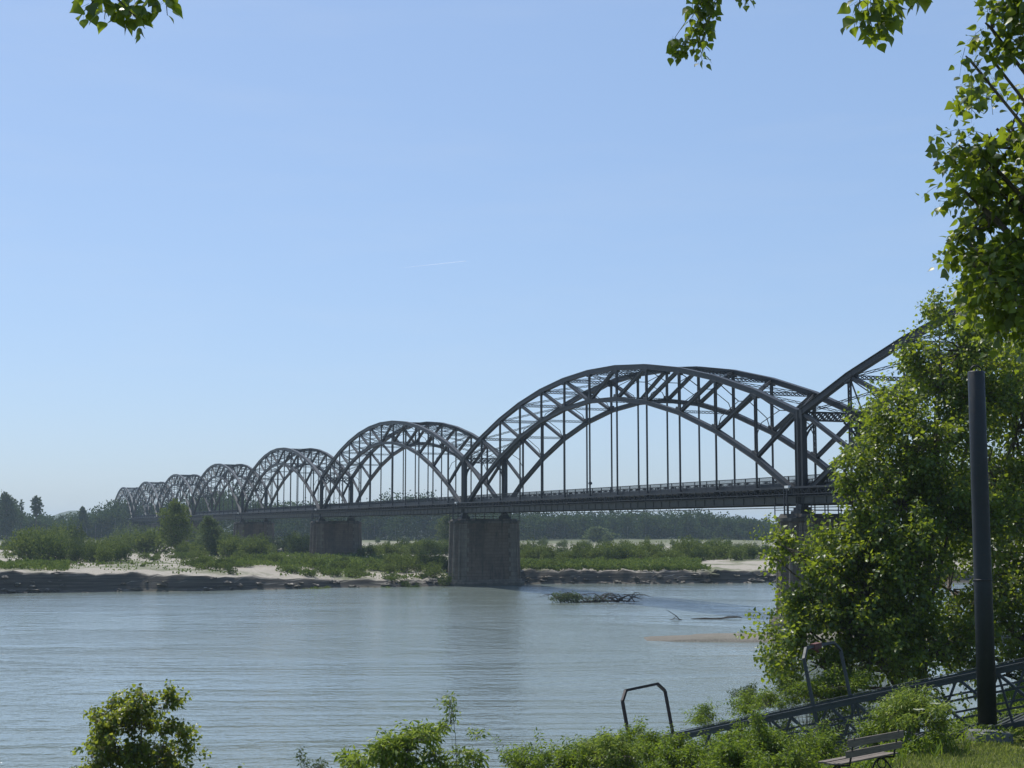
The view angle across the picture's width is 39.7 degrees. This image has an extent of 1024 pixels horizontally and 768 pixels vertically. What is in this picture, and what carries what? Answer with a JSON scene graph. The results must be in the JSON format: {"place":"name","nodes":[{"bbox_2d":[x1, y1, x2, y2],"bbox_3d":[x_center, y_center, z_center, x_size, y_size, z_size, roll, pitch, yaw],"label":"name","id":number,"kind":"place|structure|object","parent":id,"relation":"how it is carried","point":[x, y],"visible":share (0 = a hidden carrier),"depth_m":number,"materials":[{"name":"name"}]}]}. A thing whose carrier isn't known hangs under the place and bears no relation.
{"place":"outdoors","nodes":[
{"label":"outdoors","id":0,"kind":"place"},
{"bbox_2d":[0,582,1022,767],"bbox_3d":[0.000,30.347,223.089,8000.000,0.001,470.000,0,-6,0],"label":"river water","id":1,"kind":"structure","parent":0,"point":[268,678],"depth_m":82.62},
{"bbox_2d":[448,504,524,585],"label":"masonry pier","id":2,"kind":"structure","parent":1,"relation":"in","point":[484,552],"depth_m":191.33,"materials":[{"name":"stone"}]},
{"bbox_2d":[317,421,502,517],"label":"bridge span","id":3,"kind":"object","parent":2,"relation":"on","point":[436,506],"visible":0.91,"depth_m":226.17,"materials":[{"name":"metal"}]},
{"bbox_2d":[458,364,859,514],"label":"bridge span","id":4,"kind":"object","parent":2,"relation":"on","point":[733,494],"visible":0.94,"depth_m":143.33,"materials":[{"name":"metal"}]},
{"bbox_2d":[536,591,649,602],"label":"driftwood","id":5,"kind":"object","parent":1,"relation":"in","point":[573,598],"visible":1,"depth_m":149.36,"materials":[{"name":"brown wood"}]},
{"bbox_2d":[769,488,886,628],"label":"masonry pier","id":6,"kind":"structure","parent":1,"relation":"in","point":[798,516],"depth_m":112.87,"materials":[{"name":"stone"}]},
{"bbox_2d":[792,304,1016,507],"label":"bridge span","id":7,"kind":"object","parent":6,"relation":"on","point":[810,492],"visible":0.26,"depth_m":111.11,"materials":[{"name":"metal"}]},
{"bbox_2d":[0,531,1023,767],"bbox_3d":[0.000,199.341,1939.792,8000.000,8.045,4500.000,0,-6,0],"label":"ground","id":8,"kind":"structure","parent":0,"point":[92,578],"depth_m":184.16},
{"bbox_2d":[0,491,22,538],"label":"broadleaf tree","id":9,"kind":"object","parent":8,"relation":"on","point":[8,503],"visible":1,"depth_m":556.22,"materials":[{"name":"green plant"}]},
{"bbox_2d":[0,526,67,560],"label":"river shrub","id":10,"kind":"object","parent":8,"relation":"on","point":[14,549],"visible":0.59,"depth_m":222.44,"materials":[{"name":"green plant"}]},
{"bbox_2d":[30,495,43,528],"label":"broadleaf tree","id":11,"kind":"object","parent":8,"relation":"on","point":[36,508],"visible":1,"depth_m":557.34,"materials":[{"name":"green plant"}]},
{"bbox_2d":[14,524,59,544],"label":"river shrub","id":12,"kind":"object","parent":8,"relation":"on","point":[38,528],"visible":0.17,"depth_m":298.05,"materials":[{"name":"green plant"}]},
{"bbox_2d":[20,535,68,559],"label":"river shrub","id":13,"kind":"object","parent":8,"relation":"on","point":[33,554],"visible":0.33,"depth_m":221.72,"materials":[{"name":"green plant"}]},
{"bbox_2d":[32,531,66,560],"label":"river shrub","id":14,"kind":"object","parent":8,"relation":"on","point":[48,549],"visible":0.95,"depth_m":217.76,"materials":[{"name":"green plant"}]},
{"bbox_2d":[47,520,75,541],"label":"river shrub","id":15,"kind":"object","parent":8,"relation":"on","point":[59,528],"visible":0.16,"depth_m":300.84,"materials":[{"name":"green plant"}]},
{"bbox_2d":[60,517,86,539],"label":"river shrub","id":16,"kind":"object","parent":8,"relation":"on","point":[77,532],"visible":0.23,"depth_m":310.21,"materials":[{"name":"green plant"}]},
{"bbox_2d":[66,542,89,562],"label":"river shrub","id":17,"kind":"object","parent":8,"relation":"on","point":[77,553],"visible":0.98,"depth_m":219.64,"materials":[{"name":"green plant"}]},
{"bbox_2d":[76,506,88,531],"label":"broadleaf tree","id":18,"kind":"object","parent":8,"relation":"on","point":[82,515],"visible":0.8,"depth_m":581.64,"materials":[{"name":"green plant"}]},
{"bbox_2d":[83,538,101,561],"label":"river shrub","id":19,"kind":"object","parent":8,"relation":"on","point":[92,549],"visible":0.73,"depth_m":225.16,"materials":[{"name":"green plant"}]},
{"bbox_2d":[94,543,116,562],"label":"river shrub","id":20,"kind":"object","parent":8,"relation":"on","point":[106,554],"visible":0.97,"depth_m":214.90,"materials":[{"name":"green plant"}]},
{"bbox_2d":[99,531,135,552],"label":"river shrub","id":21,"kind":"object","parent":8,"relation":"on","point":[122,537],"visible":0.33,"depth_m":300.84,"materials":[{"name":"green plant"}]},
{"bbox_2d":[112,542,131,562],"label":"river shrub","id":22,"kind":"object","parent":8,"relation":"on","point":[124,552],"visible":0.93,"depth_m":219.21,"materials":[{"name":"green plant"}]},
{"bbox_2d":[69,0,182,43],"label":"poplar tree","id":23,"kind":"object","parent":8,"relation":"on","point":[121,12],"visible":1,"depth_m":8.22,"materials":[{"name":"green plant"}]},
{"bbox_2d":[127,521,151,531],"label":"masonry pier","id":24,"kind":"structure","parent":8,"relation":"on","point":[148,524],"depth_m":582.58,"materials":[{"name":"stone"}]},
{"bbox_2d":[113,487,146,520],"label":"bridge span","id":25,"kind":"object","parent":24,"relation":"on","point":[127,496],"visible":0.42,"depth_m":607.07,"materials":[{"name":"metal"}]},
{"bbox_2d":[129,529,155,553],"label":"river shrub","id":26,"kind":"object","parent":8,"relation":"on","point":[140,543],"visible":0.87,"depth_m":282.19,"materials":[{"name":"green plant"}]},
{"bbox_2d":[131,526,173,553],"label":"river shrub","id":27,"kind":"object","parent":8,"relation":"on","point":[156,542],"visible":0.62,"depth_m":282.55,"materials":[{"name":"green plant"}]},
{"bbox_2d":[69,679,244,767],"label":"poplar sapling","id":28,"kind":"object","parent":8,"relation":"on","point":[103,748],"visible":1,"depth_m":27.36,"materials":[{"name":"green plant"}]},
{"bbox_2d":[152,521,180,536],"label":"masonry pier","id":29,"kind":"structure","parent":8,"relation":"on","point":[156,524],"depth_m":503.37,"materials":[{"name":"stone"}]},
{"bbox_2d":[130,482,174,521],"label":"bridge span","id":30,"kind":"object","parent":29,"relation":"on","point":[147,517],"visible":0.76,"depth_m":548.91,"materials":[{"name":"metal"}]},
{"bbox_2d":[156,498,194,554],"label":"poplar tree","id":31,"kind":"object","parent":8,"relation":"on","point":[180,533],"visible":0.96,"depth_m":274.92,"materials":[{"name":"green plant"}]},
{"bbox_2d":[185,516,218,543],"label":"masonry pier","id":32,"kind":"structure","parent":8,"relation":"on","point":[196,524],"depth_m":425.43,"materials":[{"name":"stone"}]},
{"bbox_2d":[155,474,211,520],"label":"bridge span","id":33,"kind":"object","parent":32,"relation":"on","point":[187,486],"visible":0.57,"depth_m":462.39,"materials":[{"name":"metal"}]},
{"bbox_2d":[192,560,223,569],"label":"bush","id":34,"kind":"object","parent":8,"relation":"on","point":[211,565],"visible":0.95,"depth_m":186.77,"materials":[{"name":"green plant"}]},
{"bbox_2d":[193,515,226,555],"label":"willow tree","id":35,"kind":"object","parent":8,"relation":"on","point":[210,523],"visible":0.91,"depth_m":258.16,"materials":[{"name":"green plant"}]},
{"bbox_2d":[214,534,241,557],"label":"river shrub","id":36,"kind":"object","parent":8,"relation":"on","point":[228,548],"visible":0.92,"depth_m":250.14,"materials":[{"name":"green plant"}]},
{"bbox_2d":[233,514,274,541],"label":"masonry pier","id":37,"kind":"structure","parent":8,"relation":"on","point":[250,528],"depth_m":347.96,"materials":[{"name":"stone"}]},
{"bbox_2d":[191,463,265,520],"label":"bridge span","id":38,"kind":"object","parent":37,"relation":"on","point":[221,515],"visible":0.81,"depth_m":384.16,"materials":[{"name":"metal"}]},
{"bbox_2d":[241,532,271,554],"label":"river shrub","id":39,"kind":"object","parent":8,"relation":"on","point":[260,545],"visible":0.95,"depth_m":256.18,"materials":[{"name":"green plant"}]},
{"bbox_2d":[275,564,301,572],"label":"bush","id":40,"kind":"object","parent":8,"relation":"on","point":[294,568],"visible":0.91,"depth_m":190.87,"materials":[{"name":"green plant"}]},
{"bbox_2d":[284,537,309,553],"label":"river shrub","id":41,"kind":"object","parent":8,"relation":"on","point":[294,549],"visible":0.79,"depth_m":303.02,"materials":[{"name":"green plant"}]},
{"bbox_2d":[284,533,309,553],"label":"river shrub","id":42,"kind":"object","parent":8,"relation":"on","point":[304,537],"visible":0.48,"depth_m":304.25,"materials":[{"name":"green plant"}]},
{"bbox_2d":[292,746,331,767],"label":"river sprig","id":43,"kind":"object","parent":8,"relation":"on","point":[307,765],"visible":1,"depth_m":25.99,"materials":[{"name":"green plant"}]},
{"bbox_2d":[309,510,361,556],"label":"masonry pier","id":44,"kind":"structure","parent":8,"relation":"on","point":[334,537],"depth_m":269.66,"materials":[{"name":"stone"}]},
{"bbox_2d":[239,448,350,519],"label":"bridge span","id":45,"kind":"object","parent":44,"relation":"on","point":[290,511],"visible":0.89,"depth_m":306.36,"materials":[{"name":"metal"}]},
{"bbox_2d":[0,516,717,539],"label":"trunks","id":46,"kind":"object","parent":8,"relation":"on","point":[379,538],"visible":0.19,"depth_m":590.19,"materials":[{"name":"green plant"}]},
{"bbox_2d":[365,543,384,555],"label":"river shrub","id":47,"kind":"object","parent":8,"relation":"on","point":[373,550],"visible":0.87,"depth_m":269.00,"materials":[{"name":"green plant"}]},
{"bbox_2d":[0,544,759,578],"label":"river grass","id":48,"kind":"structure","parent":8,"relation":"on","point":[649,563],"depth_m":201.57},
{"bbox_2d":[0,569,775,593],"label":"bank rubble","id":49,"kind":"object","parent":8,"relation":"on","point":[32,589],"visible":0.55,"depth_m":187.16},
{"bbox_2d":[381,561,396,573],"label":"river shrub","id":50,"kind":"object","parent":8,"relation":"on","point":[388,567],"visible":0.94,"depth_m":196.94,"materials":[{"name":"green plant"}]},
{"bbox_2d":[379,573,404,580],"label":"bush","id":51,"kind":"object","parent":8,"relation":"on","point":[392,577],"visible":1,"depth_m":188.40,"materials":[{"name":"green plant"}]},
{"bbox_2d":[386,543,410,554],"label":"river shrub","id":52,"kind":"object","parent":8,"relation":"on","point":[401,549],"visible":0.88,"depth_m":279.44,"materials":[{"name":"green plant"}]},
{"bbox_2d":[390,554,419,572],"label":"river shrub","id":53,"kind":"object","parent":8,"relation":"on","point":[407,563],"visible":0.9,"depth_m":200.17,"materials":[{"name":"green plant"}]},
{"bbox_2d":[331,718,489,767],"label":"box elder bush","id":54,"kind":"object","parent":8,"relation":"on","point":[387,749],"visible":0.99,"depth_m":25.38,"materials":[{"name":"green plant"}]},
{"bbox_2d":[409,549,442,564],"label":"river shrub","id":55,"kind":"object","parent":8,"relation":"on","point":[426,558],"visible":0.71,"depth_m":213.32,"materials":[{"name":"green plant"}]},
{"bbox_2d":[421,537,440,554],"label":"river shrub","id":56,"kind":"object","parent":8,"relation":"on","point":[432,548],"visible":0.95,"depth_m":281.80,"materials":[{"name":"green plant"}]},
{"bbox_2d":[420,560,444,577],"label":"river shrub","id":57,"kind":"object","parent":8,"relation":"on","point":[432,571],"visible":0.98,"depth_m":192.59,"materials":[{"name":"green plant"}]},
{"bbox_2d":[434,514,451,543],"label":"willow tree","id":58,"kind":"object","parent":8,"relation":"on","point":[443,531],"visible":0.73,"depth_m":358.30,"materials":[{"name":"green plant"}]},
{"bbox_2d":[437,573,454,585],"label":"bush","id":59,"kind":"object","parent":8,"relation":"on","point":[442,580],"visible":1,"depth_m":189.64,"materials":[{"name":"green plant"}]},
{"bbox_2d":[433,690,491,760],"bbox_3d":[-0.895,7.254,25.478,1.072,3.520,0.645,0,-6,0],"label":"box elder shoot","id":60,"kind":"object","parent":8,"relation":"on","point":[459,752],"visible":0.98,"depth_m":25.47,"materials":[{"name":"green plant"}]},
{"bbox_2d":[0,482,1023,540],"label":"woods","id":61,"kind":"object","parent":8,"relation":"on","point":[698,526],"visible":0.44,"depth_m":593.20,"materials":[{"name":"green plant"}]},
{"bbox_2d":[490,734,553,767],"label":"bank bush","id":62,"kind":"object","parent":8,"relation":"on","point":[515,762],"visible":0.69,"depth_m":30.33,"materials":[{"name":"green plant"}]},
{"bbox_2d":[520,545,536,559],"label":"river shrub","id":63,"kind":"object","parent":8,"relation":"on","point":[526,553],"visible":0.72,"depth_m":245.84,"materials":[{"name":"green plant"}]},
{"bbox_2d":[511,727,594,767],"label":"bank bush","id":64,"kind":"object","parent":8,"relation":"on","point":[562,760],"visible":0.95,"depth_m":29.77,"materials":[{"name":"green plant"}]},
{"bbox_2d":[570,540,592,558],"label":"river shrub","id":65,"kind":"object","parent":8,"relation":"on","point":[584,550],"visible":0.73,"depth_m":244.80,"materials":[{"name":"green plant"}]},
{"bbox_2d":[539,733,626,767],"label":"bank bush","id":66,"kind":"object","parent":8,"relation":"on","point":[564,747],"visible":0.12,"depth_m":31.22,"materials":[{"name":"green plant"}]},
{"bbox_2d":[586,545,606,559],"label":"river shrub","id":67,"kind":"object","parent":8,"relation":"on","point":[596,553],"visible":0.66,"depth_m":241.80,"materials":[{"name":"green plant"}]},
{"bbox_2d":[581,526,619,542],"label":"broadleaf tree","id":68,"kind":"object","parent":8,"relation":"on","point":[595,533],"visible":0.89,"depth_m":515.18,"materials":[{"name":"green plant"}]},
{"bbox_2d":[589,540,621,553],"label":"river shrub","id":69,"kind":"object","parent":8,"relation":"on","point":[606,543],"visible":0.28,"depth_m":250.99,"materials":[{"name":"green plant"}]},
{"bbox_2d":[603,546,620,559],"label":"river shrub","id":70,"kind":"object","parent":8,"relation":"on","point":[607,554],"visible":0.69,"depth_m":230.99,"materials":[{"name":"green plant"}]},
{"bbox_2d":[569,726,660,767],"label":"bank bush","id":71,"kind":"object","parent":8,"relation":"on","point":[612,751],"visible":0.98,"depth_m":29.19,"materials":[{"name":"green plant"}]},
{"bbox_2d":[611,541,650,559],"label":"river shrub","id":72,"kind":"object","parent":8,"relation":"on","point":[637,554],"visible":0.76,"depth_m":233.41,"materials":[{"name":"green plant"}]},
{"bbox_2d":[611,715,679,767],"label":"bank bush","id":73,"kind":"object","parent":8,"relation":"on","point":[650,734],"visible":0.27,"depth_m":32.44,"materials":[{"name":"green plant"}]},
{"bbox_2d":[649,541,665,557],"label":"river shrub","id":74,"kind":"object","parent":8,"relation":"on","point":[653,548],"visible":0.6,"depth_m":245.78,"materials":[{"name":"green plant"}]},
{"bbox_2d":[628,722,692,766],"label":"bank bush","id":75,"kind":"object","parent":8,"relation":"on","point":[677,742],"visible":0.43,"depth_m":30.74,"materials":[{"name":"green plant"}]},
{"bbox_2d":[669,534,697,556],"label":"river shrub","id":76,"kind":"object","parent":8,"relation":"on","point":[684,546],"visible":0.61,"depth_m":246.77,"materials":[{"name":"green plant"}]},
{"bbox_2d":[641,729,735,767],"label":"bank bush","id":77,"kind":"object","parent":8,"relation":"on","point":[689,757],"visible":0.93,"depth_m":28.96,"materials":[{"name":"green plant"}]},
{"bbox_2d":[688,547,706,560],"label":"river shrub","id":78,"kind":"object","parent":8,"relation":"on","point":[694,553],"visible":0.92,"depth_m":232.17,"materials":[{"name":"green plant"}]},
{"bbox_2d":[690,538,712,560],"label":"river shrub","id":79,"kind":"object","parent":8,"relation":"on","point":[701,546],"visible":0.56,"depth_m":238.44,"materials":[{"name":"green plant"}]},
{"bbox_2d":[681,733,722,765],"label":"bank bush","id":80,"kind":"object","parent":8,"relation":"on","point":[711,748],"visible":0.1,"depth_m":32.50,"materials":[{"name":"green plant"}]},
{"bbox_2d":[679,697,728,757],"bbox_3d":[5.619,11.403,39.995,1.769,5.098,1.905,0,-6,0],"label":"bank bush","id":81,"kind":"object","parent":8,"relation":"on","point":[699,719],"visible":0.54,"depth_m":40.18,"materials":[{"name":"green plant"}]},
{"bbox_2d":[702,537,732,559],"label":"river shrub","id":82,"kind":"object","parent":8,"relation":"on","point":[719,549],"visible":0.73,"depth_m":246.34,"materials":[{"name":"green plant"}]},
{"bbox_2d":[726,544,750,560],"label":"river shrub","id":83,"kind":"object","parent":8,"relation":"on","point":[735,554],"visible":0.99,"depth_m":232.87,"materials":[{"name":"green plant"}]},
{"bbox_2d":[694,732,795,767],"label":"bank bush","id":84,"kind":"object","parent":8,"relation":"on","point":[733,754],"visible":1,"depth_m":27.86,"materials":[{"name":"green plant"}]},
{"bbox_2d":[722,679,780,730],"bbox_3d":[6.832,11.121,41.115,1.867,5.250,1.763,-6,-8,44],"label":"bank bush","id":85,"kind":"object","parent":8,"relation":"on","point":[748,688],"visible":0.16,"depth_m":41.24,"materials":[{"name":"green plant"}]},
{"bbox_2d":[715,704,807,766],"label":"bank bush","id":86,"kind":"object","parent":8,"relation":"on","point":[741,728],"visible":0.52,"depth_m":30.30,"materials":[{"name":"green plant"}]},
{"bbox_2d":[724,683,800,757],"bbox_3d":[6.969,10.425,39.184,2.391,4.263,2.323,0,-6,0],"label":"bank bush","id":87,"kind":"object","parent":8,"relation":"on","point":[767,698],"visible":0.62,"depth_m":39.17,"materials":[{"name":"green plant"}]},
{"bbox_2d":[749,720,831,767],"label":"bank bush","id":88,"kind":"object","parent":8,"relation":"on","point":[801,754],"visible":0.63,"depth_m":30.11,"materials":[{"name":"green plant"}]},
{"bbox_2d":[666,0,932,70],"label":"poplar tree","id":89,"kind":"object","parent":8,"relation":"on","point":[882,17],"visible":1,"depth_m":10.40,"materials":[{"name":"green plant"}]},
{"bbox_2d":[768,664,843,745],"bbox_3d":[7.914,9.707,38.752,2.301,3.962,2.276,-3,-6,27],"label":"bank bush","id":90,"kind":"object","parent":8,"relation":"on","point":[802,693],"visible":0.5,"depth_m":38.73,"materials":[{"name":"green plant"}]},
{"bbox_2d":[788,718,855,767],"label":"bank bush","id":91,"kind":"object","parent":8,"relation":"on","point":[824,741],"visible":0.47,"depth_m":31.31,"materials":[{"name":"green plant"}]},
{"bbox_2d":[629,658,1023,760],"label":"gangway","id":92,"kind":"object","parent":8,"relation":"on","point":[1016,721],"visible":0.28,"depth_m":34.15,"materials":[{"name":"grey paint"}]},
{"bbox_2d":[621,682,673,733],"bbox_3d":[3.679,9.058,38.226,0.425,1.868,2.372,-4,-7,35],"label":"gangway hoop","id":93,"kind":"object","parent":92,"relation":"attached to","point":[660,686],"visible":0.8,"depth_m":38.58,"materials":[{"name":"grey paint"}]},
{"bbox_2d":[802,641,853,724],"bbox_3d":[7.867,7.392,35.379,0.445,1.881,2.372,-4,-7,35],"label":"gangway hoop","id":94,"kind":"object","parent":92,"relation":"on","point":[816,646],"visible":0.97,"depth_m":35.14,"materials":[{"name":"grey paint"}]},
{"bbox_2d":[781,662,884,747],"bbox_3d":[8.946,9.567,38.813,2.762,3.956,2.688,-4,-7,33],"label":"bank bush","id":95,"kind":"object","parent":8,"relation":"on","point":[858,680],"visible":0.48,"depth_m":38.58,"materials":[{"name":"green plant"}]},
{"bbox_2d":[818,729,903,767],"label":"park bench","id":96,"kind":"object","parent":8,"relation":"on","point":[862,754],"visible":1,"depth_m":25.82,"materials":[{"name":"wood"}]},
{"bbox_2d":[733,284,1023,733],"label":"poplar tree","id":97,"kind":"object","parent":8,"relation":"on","point":[886,623],"visible":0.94,"depth_m":40.86,"materials":[{"name":"green plant"}]},
{"bbox_2d":[846,699,913,761],"bbox_3d":[8.017,7.891,30.886,1.510,2.147,1.769,4,-7,-35],"label":"bank bush","id":98,"kind":"object","parent":8,"relation":"on","point":[870,729],"visible":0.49,"depth_m":30.76,"materials":[{"name":"green plant"}]},
{"bbox_2d":[817,733,970,767],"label":"tall grass","id":99,"kind":"structure","parent":8,"relation":"on","point":[938,750],"depth_m":29.07,"materials":[{"name":"green plant"}]},
{"bbox_2d":[867,677,966,750],"bbox_3d":[8.701,7.125,30.305,2.068,1.602,2.289,0,-6,0],"label":"bank bush","id":100,"kind":"object","parent":8,"relation":"on","point":[900,707],"visible":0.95,"depth_m":30.24,"materials":[{"name":"green plant"}]},
{"bbox_2d":[812,676,1023,767],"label":"undergrowth","id":101,"kind":"object","parent":8,"relation":"on","point":[974,720],"visible":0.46,"depth_m":30.99,"materials":[{"name":"green plant"}]},
{"bbox_2d":[916,0,1023,374],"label":"poplar tree","id":102,"kind":"object","parent":8,"relation":"on","point":[994,268],"visible":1,"depth_m":14.06,"materials":[{"name":"green plant"}]},
{"bbox_2d":[917,274,1023,716],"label":"poplar tree","id":103,"kind":"object","parent":8,"relation":"on","point":[1008,467],"visible":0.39,"depth_m":43.58,"materials":[{"name":"green plant"}]},
{"bbox_2d":[965,365,1012,743],"bbox_3d":[10.537,3.937,31.766,0.800,8.764,0.800,0,-6,0],"label":"mooring pole","id":104,"kind":"object","parent":8,"relation":"on","point":[985,646],"visible":0.98,"depth_m":31.52,"materials":[{"name":"metal"}]},
{"bbox_2d":[0,0,1023,522],"label":"sky","id":105,"kind":"structure","parent":0,"point":[237,231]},
{"bbox_2d":[860,739,1023,767],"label":"lawn grass","id":106,"kind":"structure","parent":0,"point":[948,762],"depth_m":28.96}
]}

